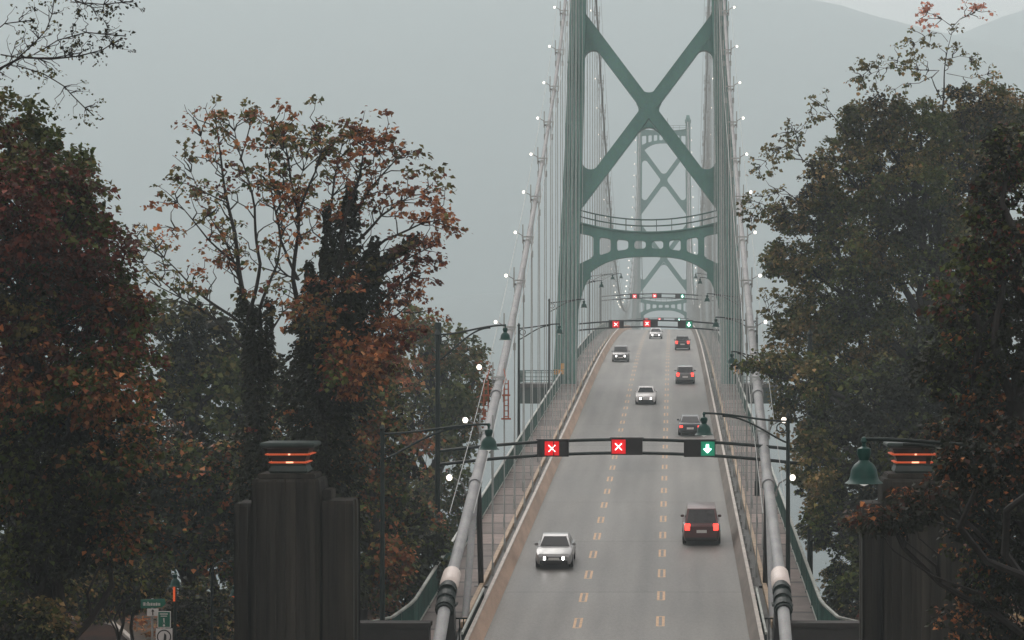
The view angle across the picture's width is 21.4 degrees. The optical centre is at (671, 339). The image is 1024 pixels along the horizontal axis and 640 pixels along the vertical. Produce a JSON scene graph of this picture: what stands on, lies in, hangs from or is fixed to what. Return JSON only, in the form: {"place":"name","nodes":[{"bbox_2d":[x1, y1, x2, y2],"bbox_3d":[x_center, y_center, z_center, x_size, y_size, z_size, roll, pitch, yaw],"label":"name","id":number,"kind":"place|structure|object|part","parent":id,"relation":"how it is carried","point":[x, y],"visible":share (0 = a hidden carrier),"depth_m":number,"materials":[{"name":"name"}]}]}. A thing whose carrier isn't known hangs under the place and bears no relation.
{"place":"outdoors","nodes":[
{"label":"outdoors","id":0,"kind":"place"},
{"bbox_2d":[0,620,126,639],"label":"path","id":1,"kind":"structure","parent":0,"point":[104,631],"depth_m":106.88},
{"bbox_2d":[0,410,1015,605],"bbox_3d":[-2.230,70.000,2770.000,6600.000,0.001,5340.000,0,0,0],"label":"water","id":2,"kind":"structure","parent":0,"point":[822,558],"depth_m":1568.47,"materials":[{"name":"grey liquid"}]},
{"bbox_2d":[0,0,1023,409],"bbox_3d":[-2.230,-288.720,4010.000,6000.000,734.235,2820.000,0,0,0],"label":"mountain","id":3,"kind":"structure","parent":0,"point":[460,88],"depth_m":3910.62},
{"bbox_2d":[422,329,616,639],"bbox_3d":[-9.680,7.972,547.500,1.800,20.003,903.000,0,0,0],"label":"sidewalk","id":4,"kind":"structure","parent":0,"point":[431,614],"depth_m":157.81,"materials":[{"name":"grey concrete"}]},
{"bbox_2d":[375,372,561,619],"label":"railing","id":5,"kind":"object","parent":4,"relation":"on","point":[417,606],"visible":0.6,"depth_m":151.45,"materials":[{"name":"green metal"}]},
{"bbox_2d":[474,489,487,587],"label":"hanger post","id":6,"kind":"object","parent":4,"relation":"on","point":[480,545],"visible":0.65,"depth_m":122.73,"materials":[{"name":"black metal"}]},
{"bbox_2d":[517,323,562,437],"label":"street lamp","id":7,"kind":"object","parent":4,"relation":"on","point":[558,330],"visible":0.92,"depth_m":189.93,"materials":[{"name":"black metal"}]},
{"bbox_2d":[547,299,586,391],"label":"street lamp","id":8,"kind":"object","parent":4,"relation":"on","point":[583,305],"visible":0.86,"depth_m":236.93,"materials":[{"name":"metal"}]},
{"bbox_2d":[577,322,612,359],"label":"railing","id":9,"kind":"object","parent":4,"relation":"on","point":[588,341],"visible":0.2,"depth_m":331.91,"materials":[{"name":"grey metal"}]},
{"bbox_2d":[588,280,603,287],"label":"street lamp","id":10,"kind":"object","parent":4,"relation":"on","point":[601,285],"visible":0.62,"depth_m":295.96,"materials":[{"name":"metal"}]},
{"bbox_2d":[73,594,1023,639],"bbox_3d":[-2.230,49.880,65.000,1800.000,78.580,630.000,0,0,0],"label":"ground","id":11,"kind":"structure","parent":0,"point":[138,635],"depth_m":110.28,"materials":[{"name":"soil"}]},
{"bbox_2d":[0,591,81,639],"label":"bush","id":12,"kind":"object","parent":11,"relation":"on","point":[31,624],"visible":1,"depth_m":68.27,"materials":[{"name":"green plant"}]},
{"bbox_2d":[0,543,101,608],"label":"bush","id":13,"kind":"object","parent":11,"relation":"on","point":[70,593],"visible":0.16,"depth_m":83.05,"materials":[{"name":"green plant"}]},
{"bbox_2d":[0,0,144,128],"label":"tree","id":14,"kind":"object","parent":11,"relation":"on","point":[74,45],"visible":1,"depth_m":45.48,"materials":[{"name":"brown plant"}]},
{"bbox_2d":[24,567,122,633],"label":"bush","id":15,"kind":"object","parent":11,"relation":"on","point":[84,614],"visible":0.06,"depth_m":102.79,"materials":[{"name":"green plant"}]},
{"bbox_2d":[0,86,173,639],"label":"maple tree","id":16,"kind":"object","parent":11,"relation":"on","point":[47,188],"visible":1,"depth_m":70.67,"materials":[{"name":"brown plant"}]},
{"bbox_2d":[0,349,180,591],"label":"broadleaf tree","id":17,"kind":"object","parent":11,"relation":"on","point":[168,525],"visible":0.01,"depth_m":117.77,"materials":[{"name":"green plant"}]},
{"bbox_2d":[72,617,130,639],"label":"kerb","id":18,"kind":"structure","parent":11,"relation":"on","point":[125,634],"depth_m":106.79,"materials":[{"name":"grey concrete"}]},
{"bbox_2d":[70,546,155,639],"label":"broadleaf tree","id":19,"kind":"object","parent":11,"relation":"on","point":[128,583],"visible":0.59,"depth_m":87.22,"materials":[{"name":"green plant"}]},
{"bbox_2d":[97,540,182,639],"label":"broadleaf tree","id":20,"kind":"object","parent":11,"relation":"on","point":[157,572],"visible":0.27,"depth_m":98.11,"materials":[{"name":"green plant"}]},
{"bbox_2d":[141,598,165,639],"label":"street sign","id":21,"kind":"object","parent":11,"relation":"on","point":[151,603],"visible":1,"depth_m":83.98,"materials":[{"name":"metal"}]},
{"bbox_2d":[156,611,171,639],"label":"route sign","id":22,"kind":"object","parent":11,"relation":"on","point":[164,630],"visible":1,"depth_m":83.18,"materials":[{"name":"metal"}]},
{"bbox_2d":[169,554,180,639],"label":"park lamp","id":23,"kind":"object","parent":11,"relation":"on","point":[175,583],"visible":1,"depth_m":85.96,"materials":[{"name":"metal"}]},
{"bbox_2d":[89,415,271,639],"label":"broadleaf tree","id":24,"kind":"object","parent":11,"relation":"on","point":[203,507],"visible":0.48,"depth_m":99.05,"materials":[{"name":"green plant"}]},
{"bbox_2d":[153,573,233,639],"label":"bush","id":25,"kind":"object","parent":11,"relation":"on","point":[194,617],"visible":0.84,"depth_m":92.30,"materials":[{"name":"green plant"}]},
{"bbox_2d":[121,289,295,587],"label":"broadleaf tree","id":26,"kind":"object","parent":11,"relation":"on","point":[190,374],"visible":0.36,"depth_m":124.34,"materials":[{"name":"green plant"}]},
{"bbox_2d":[116,94,305,559],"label":"maple tree","id":27,"kind":"object","parent":11,"relation":"on","point":[257,359],"visible":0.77,"depth_m":89.87,"materials":[{"name":"brown plant"}]},
{"bbox_2d":[211,561,233,639],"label":"park lamp","id":28,"kind":"object","parent":11,"relation":"on","point":[232,591],"visible":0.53,"depth_m":89.96,"materials":[{"name":"metal"}]},
{"bbox_2d":[234,471,359,639],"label":"concrete pylon","id":29,"kind":"object","parent":11,"relation":"on","point":[296,556],"visible":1,"depth_m":83.06,"materials":[{"name":"grey concrete"}]},
{"bbox_2d":[260,441,320,472],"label":"pylon lantern","id":30,"kind":"object","parent":29,"relation":"on","point":[290,456],"visible":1,"depth_m":83.42,"materials":[{"name":"black metal"}]},
{"bbox_2d":[223,94,472,609],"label":"maple tree","id":31,"kind":"object","parent":11,"relation":"on","point":[335,341],"visible":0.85,"depth_m":87.59,"materials":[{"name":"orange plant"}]},
{"bbox_2d":[277,344,426,619],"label":"maple tree","id":32,"kind":"object","parent":11,"relation":"on","point":[401,562],"visible":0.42,"depth_m":112.55,"materials":[{"name":"green plant"}]},
{"bbox_2d":[252,340,453,619],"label":"broadleaf tree","id":33,"kind":"object","parent":11,"relation":"on","point":[431,552],"visible":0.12,"depth_m":121.11,"materials":[{"name":"green plant"}]},
{"bbox_2d":[360,620,431,639],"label":"parapet wall","id":34,"kind":"structure","parent":11,"relation":"on","point":[395,629],"depth_m":103.00,"materials":[{"name":"concrete"}]},
{"bbox_2d":[375,304,495,601],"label":"broadleaf tree","id":35,"kind":"object","parent":11,"relation":"on","point":[461,405],"visible":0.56,"depth_m":171.38,"materials":[{"name":"green plant"}]},
{"bbox_2d":[380,423,499,619],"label":"street lamp","id":36,"kind":"object","parent":11,"relation":"on","point":[488,443],"visible":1,"depth_m":104.94,"materials":[{"name":"metal"}]},
{"bbox_2d":[435,602,457,639],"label":"anchor post","id":37,"kind":"object","parent":11,"relation":"on","point":[451,632],"visible":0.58,"depth_m":104.21,"materials":[{"name":"black metal"}]},
{"bbox_2d":[433,0,643,639],"bbox_3d":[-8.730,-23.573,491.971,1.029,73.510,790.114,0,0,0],"label":"suspension cable","id":38,"kind":"object","parent":37,"relation":"attached to","point":[447,592],"visible":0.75,"depth_m":199.93,"materials":[{"name":"green paint"}]},
{"bbox_2d":[446,475,467,495],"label":"cable light","id":39,"kind":"object","parent":38,"relation":"attached to","point":[449,477],"visible":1,"depth_m":117.84,"materials":[{"name":"grey metal"}]},
{"bbox_2d":[463,417,482,436],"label":"cable light","id":40,"kind":"object","parent":38,"relation":"attached to","point":[465,420],"visible":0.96,"depth_m":126.93,"materials":[{"name":"grey metal"}]},
{"bbox_2d":[481,369,489,419],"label":"access frame","id":41,"kind":"object","parent":38,"relation":"attached to","point":[484,400],"visible":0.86,"depth_m":133.95,"materials":[{"name":"red paint"}]},
{"bbox_2d":[477,364,495,382],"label":"cable light","id":42,"kind":"object","parent":38,"relation":"attached to","point":[479,366],"visible":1,"depth_m":136.05,"materials":[{"name":"grey metal"}]},
{"bbox_2d":[501,369,510,419],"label":"access frame","id":43,"kind":"object","parent":38,"relation":"attached to","point":[504,400],"visible":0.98,"depth_m":133.95,"materials":[{"name":"red paint"}]},
{"bbox_2d":[0,591,1023,639],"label":"fallen leaves","id":44,"kind":"object","parent":11,"relation":"on","point":[141,621],"visible":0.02,"depth_m":110.53,"materials":[{"name":"brown plant"}]},
{"bbox_2d":[457,336,771,639],"bbox_3d":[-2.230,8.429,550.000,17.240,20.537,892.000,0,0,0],"label":"bridge deck","id":45,"kind":"structure","parent":11,"relation":"on","point":[495,612],"depth_m":111.65,"materials":[{"name":"concrete"}]},
{"bbox_2d":[460,342,606,639],"bbox_3d":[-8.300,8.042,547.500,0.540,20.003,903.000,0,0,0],"label":"sidewalk edge","id":46,"kind":"object","parent":45,"relation":"on","point":[489,581],"visible":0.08,"depth_m":152.87,"materials":[{"name":"concrete"}]},
{"bbox_2d":[456,587,484,639],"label":"guard panel","id":47,"kind":"object","parent":46,"relation":"on","point":[470,618],"visible":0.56,"depth_m":108.68,"materials":[{"name":"green paint"}]},
{"bbox_2d":[461,333,612,627],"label":"kerb","id":48,"kind":"structure","parent":45,"relation":"on","point":[488,572],"depth_m":148.98,"materials":[{"name":"beige paint"}]},
{"bbox_2d":[431,329,812,573],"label":"signal gantry","id":49,"kind":"object","parent":45,"relation":"on","point":[438,450],"visible":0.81,"depth_m":124.93,"materials":[{"name":"black metal"}]},
{"bbox_2d":[435,322,510,359],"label":"street lamp","id":50,"kind":"object","parent":49,"relation":"attached to","point":[505,335],"visible":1,"depth_m":125.26,"materials":[{"name":"black metal"}]},
{"bbox_2d":[536,439,569,456],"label":"lane signal","id":51,"kind":"object","parent":49,"relation":"attached to","point":[552,447],"visible":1,"depth_m":124.68,"materials":[{"name":"black metal"}]},
{"bbox_2d":[610,437,643,454],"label":"lane signal","id":52,"kind":"object","parent":49,"relation":"attached to","point":[626,445],"visible":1,"depth_m":124.68,"materials":[{"name":"black metal"}]},
{"bbox_2d":[683,439,716,456],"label":"lane signal","id":53,"kind":"object","parent":49,"relation":"attached to","point":[699,447],"visible":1,"depth_m":124.68,"materials":[{"name":"black metal"}]},
{"bbox_2d":[606,291,714,321],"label":"signal gantry","id":54,"kind":"object","parent":45,"relation":"on","point":[664,297],"visible":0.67,"depth_m":412.94,"materials":[{"name":"grey metal"}]},
{"bbox_2d":[630,293,639,298],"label":"lane signal","id":55,"kind":"object","parent":54,"relation":"attached to","point":[634,295],"visible":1,"depth_m":412.66,"materials":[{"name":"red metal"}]},
{"bbox_2d":[652,293,661,297],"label":"lane signal","id":56,"kind":"object","parent":54,"relation":"attached to","point":[656,295],"visible":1,"depth_m":412.67,"materials":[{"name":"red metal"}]},
{"bbox_2d":[675,293,684,298],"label":"lane signal","id":57,"kind":"object","parent":54,"relation":"attached to","point":[679,295],"visible":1,"depth_m":412.67,"materials":[{"name":"black metal"}]},
{"bbox_2d":[696,329,772,627],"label":"kerb","id":58,"kind":"structure","parent":45,"relation":"on","point":[764,585],"depth_m":148.68,"materials":[{"name":"beige paint"}]},
{"bbox_2d":[698,333,771,639],"bbox_3d":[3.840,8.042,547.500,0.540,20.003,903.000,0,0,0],"label":"sidewalk edge","id":59,"kind":"object","parent":45,"relation":"on","point":[751,556],"visible":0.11,"depth_m":143.69,"materials":[{"name":"tan paint"}]},
{"bbox_2d":[756,587,772,639],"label":"guard panel","id":60,"kind":"object","parent":59,"relation":"on","point":[762,619],"visible":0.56,"depth_m":107.98,"materials":[{"name":"green paint"}]},
{"bbox_2d":[771,602,792,639],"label":"anchor post","id":61,"kind":"object","parent":11,"relation":"on","point":[775,629],"visible":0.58,"depth_m":104.21,"materials":[{"name":"black metal"}]},
{"bbox_2d":[685,0,792,639],"bbox_3d":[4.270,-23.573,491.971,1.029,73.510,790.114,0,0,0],"label":"suspension cable","id":62,"kind":"object","parent":61,"relation":"attached to","point":[779,592],"visible":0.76,"depth_m":190.22,"materials":[{"name":"green paint"}]},
{"bbox_2d":[759,496,767,587],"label":"hanger post","id":63,"kind":"object","parent":62,"relation":"hanging from","point":[765,578],"visible":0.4,"depth_m":122.88,"materials":[{"name":"black metal"}]},
{"bbox_2d":[767,417,785,436],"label":"cable light","id":64,"kind":"object","parent":62,"relation":"attached to","point":[783,418],"visible":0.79,"depth_m":126.97,"materials":[{"name":"grey metal"}]},
{"bbox_2d":[773,475,795,495],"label":"cable light","id":65,"kind":"object","parent":62,"relation":"attached to","point":[792,477],"visible":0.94,"depth_m":117.84,"materials":[{"name":"grey metal"}]},
{"bbox_2d":[790,620,858,639],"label":"parapet wall","id":66,"kind":"structure","parent":11,"relation":"on","point":[824,629],"depth_m":103.00,"materials":[{"name":"concrete"}]},
{"bbox_2d":[729,77,1023,610],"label":"alder tree","id":67,"kind":"object","parent":11,"relation":"on","point":[870,264],"visible":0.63,"depth_m":138.68,"materials":[{"name":"green plant"}]},
{"bbox_2d":[736,0,1023,423],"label":"alder tree","id":68,"kind":"object","parent":11,"relation":"on","point":[860,79],"visible":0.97,"depth_m":138.53,"materials":[{"name":"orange plant"}]},
{"bbox_2d":[859,471,981,639],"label":"concrete pylon","id":69,"kind":"object","parent":11,"relation":"on","point":[899,596],"visible":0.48,"depth_m":83.06,"materials":[{"name":"grey concrete"}]},
{"bbox_2d":[883,441,935,472],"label":"pylon lantern","id":70,"kind":"object","parent":69,"relation":"on","point":[909,459],"visible":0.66,"depth_m":83.42,"materials":[{"name":"black metal"}]},
{"bbox_2d":[824,272,1023,619],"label":"broadleaf tree","id":71,"kind":"object","parent":11,"relation":"on","point":[905,417],"visible":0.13,"depth_m":121.43,"materials":[{"name":"green plant"}]},
{"bbox_2d":[836,120,1023,639],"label":"maple tree","id":72,"kind":"object","parent":11,"relation":"on","point":[984,483],"visible":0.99,"depth_m":67.46,"materials":[{"name":"brown plant"}]},
{"bbox_2d":[846,437,1014,485],"bbox_3d":[6.086,8.272,60.000,4.499,12.455,0.851,0,0,0],"label":"street lamp","id":73,"kind":"object","parent":11,"relation":"on","point":[863,471],"visible":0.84,"depth_m":59.89,"materials":[{"name":"green metal"}]},
{"bbox_2d":[484,329,749,639],"bbox_3d":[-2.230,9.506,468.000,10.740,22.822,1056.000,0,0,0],"label":"road","id":74,"kind":"structure","parent":0,"point":[639,570],"depth_m":144.18,"materials":[{"name":"grey asphalt"}]},
{"bbox_2d":[464,325,631,639],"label":"road barrier","id":75,"kind":"object","parent":74,"relation":"on","point":[482,620],"visible":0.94,"depth_m":142.04,"materials":[{"name":"beige concrete"}]},
{"bbox_2d":[535,532,575,566],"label":"car","id":76,"kind":"object","parent":74,"relation":"on","point":[555,548],"visible":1,"depth_m":130.52,"materials":[{"name":"silver metal"}]},
{"bbox_2d":[611,345,629,361],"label":"car","id":77,"kind":"object","parent":74,"relation":"on","point":[620,352],"visible":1,"depth_m":298.43,"materials":[{"name":"grey paint"}]},
{"bbox_2d":[634,386,656,403],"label":"car","id":78,"kind":"object","parent":74,"relation":"on","point":[645,393],"visible":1,"depth_m":234.23,"materials":[{"name":"white paint"}]},
{"bbox_2d":[580,320,718,330],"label":"signal gantry","id":79,"kind":"object","parent":74,"relation":"on","point":[642,326],"visible":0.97,"depth_m":263.94,"materials":[{"name":"black metal"}]},
{"bbox_2d":[609,320,623,327],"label":"lane signal","id":80,"kind":"object","parent":79,"relation":"attached to","point":[616,323],"visible":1,"depth_m":263.68,"materials":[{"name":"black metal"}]},
{"bbox_2d":[642,319,657,327],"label":"lane signal","id":81,"kind":"object","parent":79,"relation":"attached to","point":[650,323],"visible":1,"depth_m":263.68,"materials":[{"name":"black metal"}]},
{"bbox_2d":[677,320,692,327],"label":"lane signal","id":82,"kind":"object","parent":79,"relation":"attached to","point":[685,323],"visible":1,"depth_m":263.66,"materials":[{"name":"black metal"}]},
{"bbox_2d":[649,328,662,338],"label":"car","id":83,"kind":"object","parent":74,"relation":"on","point":[655,332],"visible":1,"depth_m":370.24,"materials":[{"name":"silver metal"}]},
{"bbox_2d":[674,335,690,349],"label":"car","id":84,"kind":"object","parent":74,"relation":"on","point":[682,341],"visible":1,"depth_m":327.78,"materials":[{"name":"grey paint"}]},
{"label":"rear window","id":85,"kind":"part","parent":84,"relation":"part of","materials":[{"name":"grey glass"}]},
{"bbox_2d":[674,365,695,383],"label":"car","id":86,"kind":"object","parent":74,"relation":"on","point":[685,373],"visible":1,"depth_m":259.79,"materials":[{"name":"grey paint"}]},
{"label":"rear window","id":87,"kind":"part","parent":86,"relation":"part of","materials":[{"name":"grey glass"}]},
{"bbox_2d":[677,415,700,434],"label":"car","id":88,"kind":"object","parent":74,"relation":"on","point":[689,423],"visible":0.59,"depth_m":202.85,"materials":[{"name":"metal"}]},
{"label":"rear window","id":89,"kind":"part","parent":88,"relation":"part of","materials":[{"name":"grey glass"}]},
{"bbox_2d":[681,502,720,543],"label":"van","id":90,"kind":"object","parent":74,"relation":"on","point":[700,521],"visible":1,"depth_m":138.63,"materials":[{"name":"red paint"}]},
{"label":"rear window","id":91,"kind":"part","parent":90,"relation":"part of","materials":[{"name":"grey glass"}]},
{"bbox_2d":[690,325,763,639],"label":"road barrier","id":92,"kind":"object","parent":74,"relation":"on","point":[748,592],"visible":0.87,"depth_m":145.06,"materials":[{"name":"grey concrete"}]},
{"bbox_2d":[701,330,815,619],"bbox_3d":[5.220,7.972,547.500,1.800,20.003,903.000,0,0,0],"label":"sidewalk","id":93,"kind":"structure","parent":0,"point":[802,610],"depth_m":153.24,"materials":[{"name":"grey concrete"}]},
{"bbox_2d":[693,273,718,328],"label":"street lamp","id":94,"kind":"object","parent":93,"relation":"on","point":[695,276],"visible":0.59,"depth_m":371.95,"materials":[{"name":"metal"}]},
{"bbox_2d":[706,321,718,341],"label":"railing","id":95,"kind":"object","parent":93,"relation":"on","point":[707,325],"visible":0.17,"depth_m":412.31,"materials":[{"name":"grey metal"}]},
{"bbox_2d":[704,293,740,381],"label":"street lamp","id":96,"kind":"object","parent":93,"relation":"on","point":[707,299],"visible":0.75,"depth_m":250.93,"materials":[{"name":"black metal"}]},
{"bbox_2d":[712,317,757,342],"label":"street lamp","id":97,"kind":"object","parent":93,"relation":"on","point":[715,324],"visible":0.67,"depth_m":200.94,"materials":[{"name":"black metal"}]},
{"bbox_2d":[695,412,791,619],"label":"street lamp","id":98,"kind":"object","parent":93,"relation":"on","point":[703,428],"visible":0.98,"depth_m":111.93,"materials":[{"name":"black metal"}]},
{"bbox_2d":[727,351,759,495],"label":"street lamp","id":99,"kind":"object","parent":93,"relation":"on","point":[731,359],"visible":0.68,"depth_m":160.95,"materials":[{"name":"metal"}]},
{"bbox_2d":[735,372,853,619],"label":"railing","id":100,"kind":"object","parent":93,"relation":"on","point":[821,608],"visible":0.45,"depth_m":125.19,"materials":[{"name":"green metal"}]},
{"bbox_2d":[817,0,1023,34],"label":"sky","id":101,"kind":"structure","parent":0,"point":[903,11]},
{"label":"tower pier","id":102,"kind":"object","parent":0,"visible":0},
{"bbox_2d":[553,0,742,383],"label":"suspension tower","id":103,"kind":"structure","parent":102,"relation":"on","point":[648,115],"depth_m":259.20,"materials":[{"name":"green metal"}]},
{"bbox_2d":[520,370,557,403],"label":"tower platform","id":104,"kind":"structure","parent":103,"relation":"attached to","point":[528,387],"depth_m":256.60,"materials":[{"name":"metal"}]},
{"bbox_2d":[554,363,563,373],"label":"warning plate","id":105,"kind":"object","parent":103,"relation":"attached to","point":[562,367],"visible":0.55,"depth_m":257.43,"materials":[{"name":"orange metal"}]},
{"bbox_2d":[742,372,776,403],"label":"tower platform","id":106,"kind":"structure","parent":103,"relation":"attached to","point":[765,388],"depth_m":256.60,"materials":[{"name":"metal"}]},
{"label":"tower pier","id":107,"kind":"object","parent":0,"visible":0},
{"bbox_2d":[631,115,694,325],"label":"suspension tower","id":108,"kind":"structure","parent":107,"relation":"on","point":[663,182],"depth_m":732.22,"materials":[{"name":"green metal"}]}
]}

